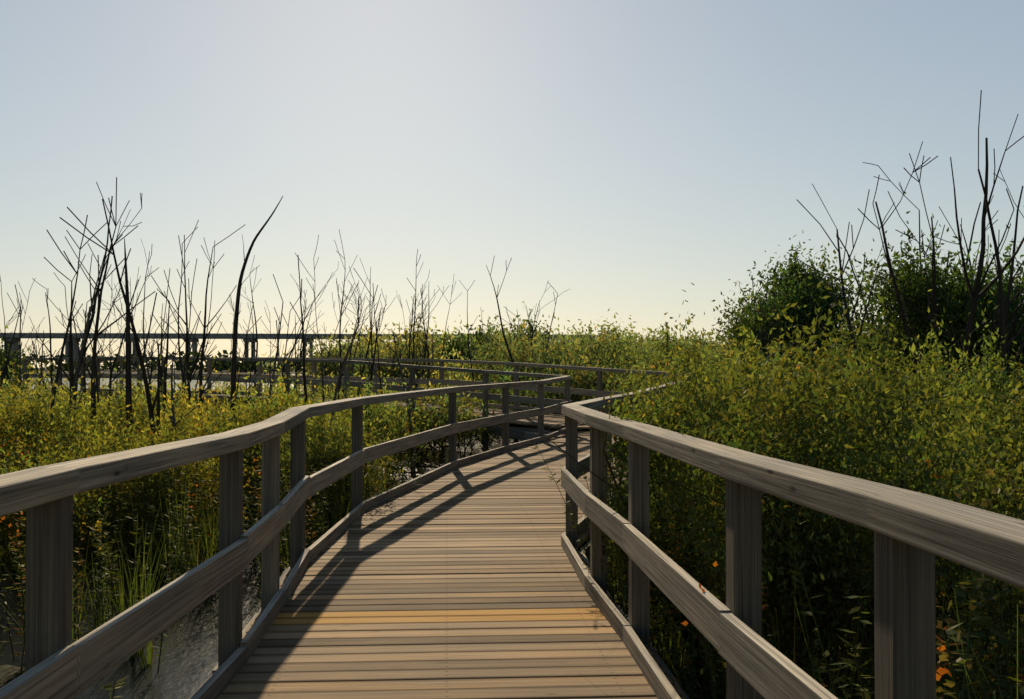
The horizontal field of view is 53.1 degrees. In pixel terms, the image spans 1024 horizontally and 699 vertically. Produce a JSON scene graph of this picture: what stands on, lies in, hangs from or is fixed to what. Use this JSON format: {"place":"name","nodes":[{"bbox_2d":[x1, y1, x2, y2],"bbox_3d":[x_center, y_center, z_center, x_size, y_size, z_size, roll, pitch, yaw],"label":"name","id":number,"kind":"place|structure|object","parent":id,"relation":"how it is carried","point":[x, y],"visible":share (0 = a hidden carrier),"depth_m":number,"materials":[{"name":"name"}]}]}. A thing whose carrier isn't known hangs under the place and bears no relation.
{"place":"outdoors","nodes":[
{"label":"outdoors","id":0,"kind":"place"},
{"bbox_2d":[0,374,1001,698],"bbox_3d":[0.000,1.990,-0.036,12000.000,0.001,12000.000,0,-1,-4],"label":"water","id":1,"kind":"structure","parent":0,"point":[188,664],"depth_m":7.97,"materials":[{"name":"black liquid"}]},
{"bbox_2d":[0,333,594,367],"bbox_3d":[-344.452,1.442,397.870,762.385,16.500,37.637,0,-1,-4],"label":"bridge","id":2,"kind":"structure","parent":1,"relation":"in","point":[198,336],"depth_m":414.59,"materials":[{"name":"concrete"}]},
{"bbox_2d":[0,357,1023,698],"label":"boardwalk","id":3,"kind":"structure","parent":1,"relation":"in","point":[466,577],"depth_m":5.13,"materials":[{"name":"brown wood"}]},
{"bbox_2d":[0,368,1012,698],"bbox_3d":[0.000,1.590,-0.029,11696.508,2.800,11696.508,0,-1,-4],"label":"ground","id":4,"kind":"structure","parent":0,"point":[8,674],"depth_m":8.21,"materials":[{"name":"brown soil"}]},
{"bbox_2d":[0,249,1023,698],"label":"shrubs","id":5,"kind":"object","parent":4,"relation":"on","point":[776,405],"visible":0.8,"depth_m":6.18,"materials":[{"name":"green plant"}]},
{"bbox_2d":[0,90,1023,509],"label":"bare trees","id":6,"kind":"object","parent":4,"relation":"on","point":[976,294],"visible":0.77,"depth_m":16.69,"materials":[{"name":"wood"}]},
{"bbox_2d":[0,191,1023,411],"bbox_3d":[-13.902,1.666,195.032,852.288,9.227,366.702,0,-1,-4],"label":"trees","id":7,"kind":"object","parent":4,"relation":"on","point":[787,287],"visible":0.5,"depth_m":14.85,"materials":[{"name":"green plant"}]},
{"bbox_2d":[0,396,1023,698],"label":"grass","id":8,"kind":"object","parent":4,"relation":"on","point":[974,686],"visible":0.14,"depth_m":6.53,"materials":[{"name":"green plant"}]},
{"bbox_2d":[0,0,1023,367],"label":"sky","id":9,"kind":"structure","parent":0,"point":[623,155],"materials":[{"name":"blue"}]}
]}

